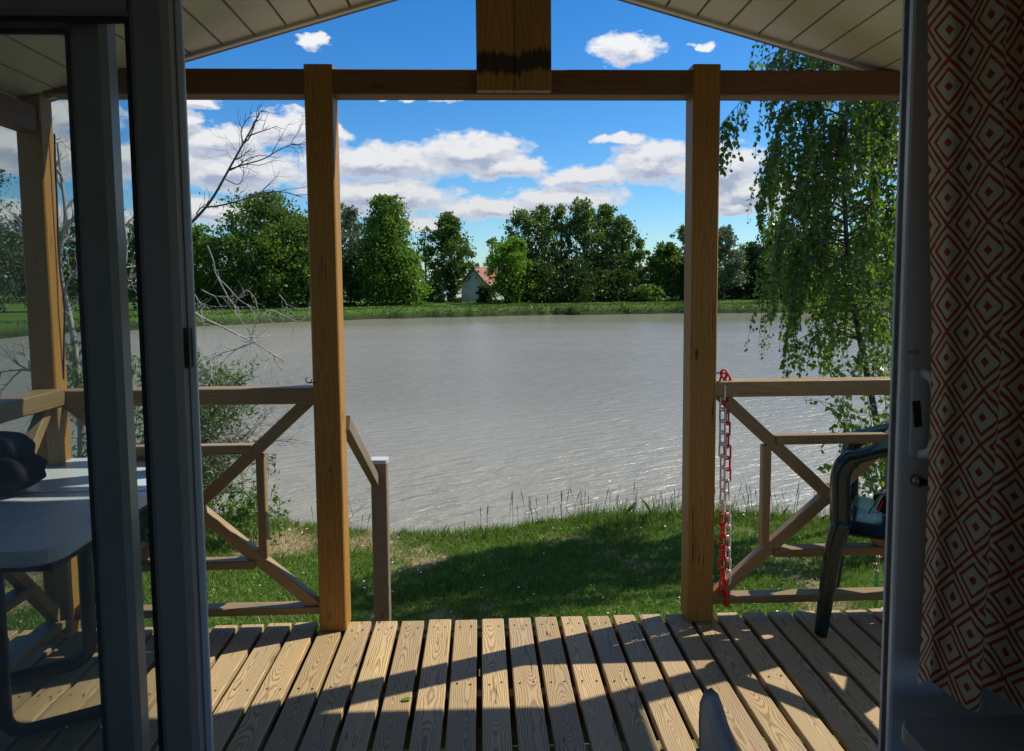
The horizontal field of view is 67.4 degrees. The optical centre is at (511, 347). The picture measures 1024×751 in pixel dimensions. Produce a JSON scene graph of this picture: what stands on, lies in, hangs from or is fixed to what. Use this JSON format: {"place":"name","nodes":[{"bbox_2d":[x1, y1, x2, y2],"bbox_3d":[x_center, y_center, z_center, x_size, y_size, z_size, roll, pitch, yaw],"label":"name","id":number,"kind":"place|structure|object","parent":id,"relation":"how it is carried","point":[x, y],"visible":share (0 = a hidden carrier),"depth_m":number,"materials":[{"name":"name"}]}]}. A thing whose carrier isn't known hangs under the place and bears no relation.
{"place":"outdoors","nodes":[
{"label":"outdoors","id":0,"kind":"place"},
{"bbox_2d":[0,312,891,536],"bbox_3d":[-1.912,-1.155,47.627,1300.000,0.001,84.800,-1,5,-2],"label":"lake water","id":1,"kind":"structure","parent":0,"point":[458,421],"depth_m":16.56,"materials":[{"name":"grey liquid"}]},
{"bbox_2d":[0,283,892,750],"bbox_3d":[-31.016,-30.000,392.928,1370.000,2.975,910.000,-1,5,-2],"label":"ground","id":2,"kind":"structure","parent":0,"point":[16,311],"depth_m":5.82,"materials":[{"name":"green plant"}]},
{"bbox_2d":[0,169,74,312],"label":"leafy tree","id":3,"kind":"object","parent":2,"relation":"on","point":[12,258],"visible":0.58,"depth_m":59.74,"materials":[{"name":"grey plant"}]},
{"bbox_2d":[0,213,78,310],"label":"leafy tree","id":4,"kind":"object","parent":2,"relation":"on","point":[70,252],"visible":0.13,"depth_m":63.13,"materials":[{"name":"green plant"}]},
{"bbox_2d":[0,100,195,457],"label":"bare tree","id":5,"kind":"object","parent":2,"relation":"on","point":[76,352],"visible":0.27,"depth_m":6.40,"materials":[{"name":"plant"}]},
{"bbox_2d":[62,209,134,305],"bbox_3d":[-35.193,-7.713,65.677,6.663,9.407,7.097,-1,5,-2],"label":"leafy tree","id":6,"kind":"object","parent":2,"relation":"on","point":[74,284],"visible":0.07,"depth_m":64.06,"materials":[{"name":"green plant"}]},
{"bbox_2d":[125,219,137,308],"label":"leafy tree","id":7,"kind":"object","parent":2,"relation":"on","point":[130,292],"visible":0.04,"depth_m":65.59,"materials":[{"name":"green plant"}]},
{"bbox_2d":[65,311,280,540],"bbox_3d":[-3.022,0.826,6.583,2.197,2.263,1.497,-1,5,-2],"label":"willow shrub","id":8,"kind":"object","parent":2,"relation":"on","point":[209,476],"visible":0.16,"depth_m":6.41,"materials":[{"name":"green plant"}]},
{"bbox_2d":[129,224,236,307],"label":"leafy tree","id":9,"kind":"object","parent":2,"relation":"on","point":[201,279],"visible":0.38,"depth_m":66.72,"materials":[{"name":"green plant"}]},
{"bbox_2d":[194,268,229,307],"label":"shrub","id":10,"kind":"object","parent":2,"relation":"on","point":[212,305],"visible":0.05,"depth_m":70.90,"materials":[{"name":"green plant"}]},
{"bbox_2d":[211,257,278,307],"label":"shrub","id":11,"kind":"object","parent":2,"relation":"on","point":[238,304],"visible":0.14,"depth_m":68.51,"materials":[{"name":"green plant"}]},
{"bbox_2d":[203,485,291,545],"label":"bank weeds","id":12,"kind":"object","parent":2,"relation":"on","point":[249,506],"visible":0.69,"depth_m":6.16,"materials":[{"name":"green plant"}]},
{"bbox_2d":[192,100,310,408],"bbox_3d":[-2.092,-0.789,6.161,1.504,2.541,0.909,-2,5,-22],"label":"bare tree","id":13,"kind":"object","parent":2,"relation":"on","point":[206,206],"depth_m":6.20,"materials":[{"name":"brown plant"}]},
{"bbox_2d":[194,187,309,308],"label":"leafy tree","id":14,"kind":"object","parent":2,"relation":"on","point":[260,245],"visible":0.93,"depth_m":65.86,"materials":[{"name":"green plant"}]},
{"bbox_2d":[200,377,311,498],"bbox_3d":[-2.420,0.832,6.603,0.871,1.308,1.471,4,7,45],"label":"twig thicket","id":15,"kind":"object","parent":2,"relation":"on","point":[221,433],"visible":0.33,"depth_m":6.57,"materials":[{"name":"green plant"}]},
{"bbox_2d":[260,255,305,306],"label":"shrub","id":16,"kind":"object","parent":2,"relation":"on","point":[301,304],"visible":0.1,"depth_m":70.05,"materials":[{"name":"green plant"}]},
{"bbox_2d":[270,214,345,306],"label":"leafy tree","id":17,"kind":"object","parent":2,"relation":"on","point":[307,296],"visible":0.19,"depth_m":68.33,"materials":[{"name":"green plant"}]},
{"bbox_2d":[340,202,376,300],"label":"leafy tree","id":18,"kind":"object","parent":2,"relation":"on","point":[349,215],"visible":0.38,"depth_m":76.63,"materials":[{"name":"green plant"}]},
{"bbox_2d":[342,253,377,305],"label":"shrub","id":19,"kind":"object","parent":2,"relation":"on","point":[346,261],"visible":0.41,"depth_m":72.77,"materials":[{"name":"green plant"}]},
{"bbox_2d":[346,415,391,625],"bbox_3d":[-0.727,1.044,3.877,0.098,1.593,1.089,-1,5,-2],"label":"step handrail","id":20,"kind":"object","parent":2,"relation":"on","point":[375,469],"visible":0.83,"depth_m":4.33,"materials":[{"name":"brown wood"}]},
{"bbox_2d":[342,193,442,305],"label":"leafy tree","id":21,"kind":"object","parent":2,"relation":"on","point":[384,242],"visible":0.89,"depth_m":71.35,"materials":[{"name":"green plant"}]},
{"bbox_2d":[16,514,786,621],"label":"daisies","id":22,"kind":"object","parent":2,"relation":"on","point":[483,575],"visible":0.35,"depth_m":5.33,"materials":[{"name":"white plant"}]},
{"bbox_2d":[377,247,433,305],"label":"leafy tree","id":23,"kind":"object","parent":2,"relation":"on","point":[414,293],"visible":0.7,"depth_m":71.87,"materials":[{"name":"green plant"}]},
{"bbox_2d":[414,225,436,283],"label":"leafy tree","id":24,"kind":"object","parent":2,"relation":"on","point":[425,243],"visible":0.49,"depth_m":86.44,"materials":[{"name":"green plant"}]},
{"bbox_2d":[417,284,446,301],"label":"shrub","id":25,"kind":"object","parent":2,"relation":"on","point":[433,294],"visible":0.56,"depth_m":86.55,"materials":[{"name":"green plant"}]},
{"bbox_2d":[0,608,882,750],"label":"deck","id":26,"kind":"structure","parent":2,"relation":"on","point":[779,681],"depth_m":2.81,"materials":[{"name":"brown wood"}]},
{"bbox_2d":[0,458,146,736],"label":"garden table","id":27,"kind":"object","parent":26,"relation":"on","point":[45,524],"visible":0.59,"depth_m":2.48,"materials":[{"name":"plastic"}]},
{"bbox_2d":[0,431,46,493],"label":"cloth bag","id":28,"kind":"object","parent":27,"relation":"on","point":[22,465],"visible":1,"depth_m":2.66,"materials":[{"name":"black fabric"}]},
{"bbox_2d":[0,0,899,637],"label":"porch frame","id":29,"kind":"object","parent":26,"relation":"on","point":[512,48],"visible":0.76,"depth_m":3.12,"materials":[{"name":"brown wood"}]},
{"bbox_2d":[0,389,73,672],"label":"railing","id":30,"kind":"object","parent":29,"relation":"attached to","point":[44,407],"visible":0.69,"depth_m":3.00,"materials":[{"name":"brown wood"}]},
{"bbox_2d":[53,134,65,378],"bbox_3d":[-1.841,-0.364,3.123,0.028,0.989,0.007,-1,5,-2],"label":"hanging cable","id":31,"kind":"object","parent":29,"relation":"hanging from","point":[57,216],"visible":1,"depth_m":3.12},
{"bbox_2d":[63,385,319,619],"bbox_3d":[-1.326,0.648,3.217,1.049,0.966,0.085,-1,5,-2],"label":"railing","id":32,"kind":"object","parent":29,"relation":"attached to","point":[254,556],"visible":0.43,"depth_m":3.20,"materials":[{"name":"brown wood"}]},
{"bbox_2d":[0,0,902,101],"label":"porch roof","id":33,"kind":"structure","parent":29,"relation":"on","point":[860,35],"depth_m":2.95,"materials":[{"name":"wood"}]},
{"bbox_2d":[716,369,731,606],"bbox_3d":[0.899,0.606,3.281,0.092,1.040,0.048,-1,5,-2],"label":"plastic chain","id":34,"kind":"object","parent":29,"relation":"hanging from","point":[726,446],"visible":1,"depth_m":3.27,"materials":[{"name":"plastic"}]},
{"bbox_2d":[713,377,889,603],"bbox_3d":[1.369,0.616,3.325,1.049,0.970,0.085,-1,5,-2],"label":"railing","id":35,"kind":"object","parent":29,"relation":"attached to","point":[773,544],"visible":0.57,"depth_m":3.30,"materials":[{"name":"brown wood"}]},
{"bbox_2d":[814,423,888,637],"bbox_3d":[1.696,0.680,3.206,0.731,1.000,0.599,2,5,28],"label":"garden chair","id":36,"kind":"object","parent":26,"relation":"on","point":[857,520],"visible":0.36,"depth_m":3.11,"materials":[{"name":"plastic"}]},
{"bbox_2d":[429,281,460,298],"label":"house","id":37,"kind":"structure","parent":2,"relation":"on","point":[459,295],"depth_m":96.54,"materials":[{"name":"tile"}]},
{"bbox_2d":[0,298,891,333],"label":"bank grass","id":38,"kind":"structure","parent":2,"relation":"on","point":[523,304],"depth_m":67.12,"materials":[{"name":"green plant"}]},
{"bbox_2d":[0,297,891,322],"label":"meadow grass","id":39,"kind":"structure","parent":2,"relation":"on","point":[448,304],"depth_m":73.86,"materials":[{"name":"green plant"}]},
{"bbox_2d":[0,219,892,301],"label":"wood","id":40,"kind":"object","parent":2,"relation":"on","point":[385,283],"visible":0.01,"depth_m":104.10,"materials":[{"name":"green plant"}]},
{"bbox_2d":[417,211,478,301],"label":"leafy tree","id":41,"kind":"object","parent":2,"relation":"on","point":[446,238],"visible":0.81,"depth_m":84.81,"materials":[{"name":"green plant"}]},
{"bbox_2d":[433,258,462,302],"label":"shrub","id":42,"kind":"object","parent":2,"relation":"on","point":[452,273],"visible":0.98,"depth_m":80.93,"materials":[{"name":"green plant"}]},
{"bbox_2d":[459,263,503,300],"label":"house","id":43,"kind":"structure","parent":2,"relation":"on","point":[469,288],"depth_m":92.61,"materials":[{"name":"paint"}]},
{"bbox_2d":[473,283,499,302],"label":"shrub","id":44,"kind":"object","parent":2,"relation":"on","point":[482,291],"visible":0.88,"depth_m":79.55,"materials":[{"name":"green plant"}]},
{"bbox_2d":[483,236,497,266],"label":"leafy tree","id":45,"kind":"object","parent":2,"relation":"on","point":[488,241],"visible":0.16,"depth_m":98.08,"materials":[{"name":"green plant"}]},
{"bbox_2d":[481,235,537,302],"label":"leafy tree","id":46,"kind":"object","parent":2,"relation":"on","point":[510,254],"visible":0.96,"depth_m":76.09,"materials":[{"name":"green plant"}]},
{"bbox_2d":[494,206,551,271],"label":"poplar tree","id":47,"kind":"object","parent":2,"relation":"on","point":[527,221],"visible":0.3,"depth_m":87.33,"materials":[{"name":"green plant"}]},
{"bbox_2d":[496,260,571,303],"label":"shrub","id":48,"kind":"object","parent":2,"relation":"on","point":[541,280],"visible":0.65,"depth_m":77.02,"materials":[{"name":"green plant"}]},
{"bbox_2d":[525,203,560,278],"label":"poplar tree","id":49,"kind":"object","parent":2,"relation":"on","point":[542,213],"visible":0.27,"depth_m":88.88,"materials":[{"name":"green plant"}]},
{"bbox_2d":[230,482,870,536],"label":"grass seed stems","id":50,"kind":"object","parent":2,"relation":"on","point":[596,504],"visible":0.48,"depth_m":6.71,"materials":[{"name":"green plant"}]},
{"bbox_2d":[537,203,577,285],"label":"poplar tree","id":51,"kind":"object","parent":2,"relation":"on","point":[559,211],"visible":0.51,"depth_m":85.81,"materials":[{"name":"green plant"}]},
{"bbox_2d":[553,196,609,285],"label":"poplar tree","id":52,"kind":"object","parent":2,"relation":"on","point":[583,213],"visible":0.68,"depth_m":84.58,"materials":[{"name":"green plant"}]},
{"bbox_2d":[542,256,623,302],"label":"shrub","id":53,"kind":"object","parent":2,"relation":"on","point":[578,286],"visible":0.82,"depth_m":77.99,"materials":[{"name":"green plant"}]},
{"bbox_2d":[585,203,632,291],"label":"poplar tree","id":54,"kind":"object","parent":2,"relation":"on","point":[606,210],"visible":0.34,"depth_m":86.07,"materials":[{"name":"green plant"}]},
{"bbox_2d":[590,267,643,301],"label":"shrub","id":55,"kind":"object","parent":2,"relation":"on","point":[624,278],"visible":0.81,"depth_m":78.80,"materials":[{"name":"green plant"}]},
{"bbox_2d":[600,213,647,290],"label":"poplar tree","id":56,"kind":"object","parent":2,"relation":"on","point":[623,227],"visible":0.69,"depth_m":83.44,"materials":[{"name":"green plant"}]},
{"bbox_2d":[624,238,654,285],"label":"leafy tree","id":57,"kind":"object","parent":2,"relation":"on","point":[639,252],"visible":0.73,"depth_m":83.11,"materials":[{"name":"green plant"}]},
{"bbox_2d":[631,283,665,301],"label":"shrub","id":58,"kind":"object","parent":2,"relation":"on","point":[643,292],"visible":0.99,"depth_m":78.30,"materials":[{"name":"green plant"}]},
{"bbox_2d":[640,240,683,299],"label":"leafy tree","id":59,"kind":"object","parent":2,"relation":"on","point":[664,261],"visible":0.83,"depth_m":81.61,"materials":[{"name":"green plant"}]},
{"bbox_2d":[669,224,684,279],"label":"leafy tree","id":60,"kind":"object","parent":2,"relation":"on","point":[681,232],"visible":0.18,"depth_m":86.22,"materials":[{"name":"green plant"}]},
{"bbox_2d":[665,256,722,300],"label":"shrub","id":61,"kind":"object","parent":2,"relation":"on","point":[681,291],"visible":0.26,"depth_m":81.34,"materials":[{"name":"green plant"}]},
{"bbox_2d":[718,224,750,300],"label":"leafy tree","id":62,"kind":"object","parent":2,"relation":"on","point":[729,271],"visible":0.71,"depth_m":79.65,"materials":[{"name":"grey plant"}]},
{"bbox_2d":[717,264,781,299],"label":"shrub","id":63,"kind":"object","parent":2,"relation":"on","point":[735,291],"visible":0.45,"depth_m":85.71,"materials":[{"name":"green plant"}]},
{"bbox_2d":[738,240,767,297],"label":"leafy tree","id":64,"kind":"object","parent":2,"relation":"on","point":[749,249],"visible":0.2,"depth_m":88.50,"materials":[{"name":"green plant"}]},
{"bbox_2d":[749,217,809,275],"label":"leafy tree","id":65,"kind":"object","parent":2,"relation":"on","point":[763,243],"visible":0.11,"depth_m":87.25,"materials":[{"name":"green plant"}]},
{"bbox_2d":[750,262,814,298],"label":"shrub","id":66,"kind":"object","parent":2,"relation":"on","point":[778,289],"visible":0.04,"depth_m":84.54,"materials":[{"name":"green plant"}]},
{"bbox_2d":[719,41,898,487],"bbox_3d":[2.779,-0.827,6.399,1.765,4.860,1.841,2,5,28],"label":"birch tree","id":67,"kind":"object","parent":2,"relation":"on","point":[872,129],"visible":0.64,"depth_m":6.18,"materials":[{"name":"green plant"}]},
{"bbox_2d":[801,230,861,296],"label":"leafy tree","id":68,"kind":"object","parent":2,"relation":"on","point":[835,251],"visible":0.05,"depth_m":84.56,"materials":[{"name":"green plant"}]},
{"bbox_2d":[803,353,889,558],"bbox_3d":[2.713,0.820,5.888,1.058,1.607,0.971,-1,5,-2],"label":"hazel sapling","id":69,"kind":"object","parent":2,"relation":"on","point":[869,481],"visible":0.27,"depth_m":5.80,"materials":[{"name":"green plant"}]},
{"bbox_2d":[833,231,893,298],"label":"leafy tree","id":70,"kind":"object","parent":2,"relation":"on","point":[868,281],"visible":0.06,"depth_m":83.69,"materials":[{"name":"green plant"}]},
{"bbox_2d":[874,555,882,606],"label":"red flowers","id":71,"kind":"object","parent":2,"relation":"on","point":[876,574],"visible":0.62,"depth_m":4.83,"materials":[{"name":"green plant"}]},
{"bbox_2d":[0,0,898,286],"label":"sky","id":72,"kind":"structure","parent":0,"point":[476,160],"materials":[{"name":"blue"}]},
{"bbox_2d":[144,494,829,541],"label":"bank grass","id":73,"kind":"structure","parent":0,"point":[648,508],"depth_m":6.70,"materials":[{"name":"green plant"}]},
{"bbox_2d":[868,488,886,513],"bbox_3d":[1.577,0.624,3.240,0.167,0.161,0.110,-1,5,-2],"label":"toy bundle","id":74,"kind":"object","parent":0,"point":[879,499],"visible":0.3,"depth_m":3.22,"materials":[{"name":"multicoloured fabric"}]},
{"bbox_2d":[986,689,1023,715],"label":"front wall","id":75,"kind":"structure","parent":0,"point":[996,704],"depth_m":1.43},
{"bbox_2d":[942,688,986,716],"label":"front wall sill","id":76,"kind":"structure","parent":75,"relation":"attached to","point":[952,707],"depth_m":1.42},
{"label":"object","id":77,"kind":"structure","parent":0,"visible":0},
{"bbox_3d":[1.303,-0.725,1.118,1.390,0.024,0.023,-1,5,-2],"label":"curtain rod","id":78,"kind":"object","parent":77,"relation":"attached to","visible":0},
{"bbox_2d":[918,0,1023,711],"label":"curtain","id":79,"kind":"object","parent":78,"relation":"hanging from","point":[972,638],"visible":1,"depth_m":1.17,"materials":[{"name":"fabric"}]},
{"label":"room floor","id":80,"kind":"structure","parent":0,"visible":0},
{"bbox_2d":[699,688,738,750],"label":"dining chair","id":81,"kind":"object","parent":80,"relation":"on","point":[715,733],"visible":1,"depth_m":1.02,"materials":[{"name":"plastic"}]},
{"bbox_2d":[878,0,942,750],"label":"door frame","id":82,"kind":"object","parent":80,"relation":"on","point":[905,696],"visible":0.67,"depth_m":1.32,"materials":[{"name":"white plastic"}]},
{"bbox_2d":[0,24,150,750],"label":"sliding door leaf","id":83,"kind":"object","parent":82,"relation":"attached to","point":[93,109],"visible":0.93,"depth_m":1.32,"materials":[{"name":"plastic"}]},
{"bbox_2d":[0,0,213,750],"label":"sliding door leaf","id":84,"kind":"object","parent":82,"relation":"attached to","point":[157,103],"visible":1,"depth_m":1.27,"materials":[{"name":"plastic"}]},
{"bbox_2d":[902,715,1023,750],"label":"dining table","id":85,"kind":"object","parent":80,"relation":"on","point":[988,733],"visible":1,"depth_m":1.18,"materials":[{"name":"plastic"}]}
]}

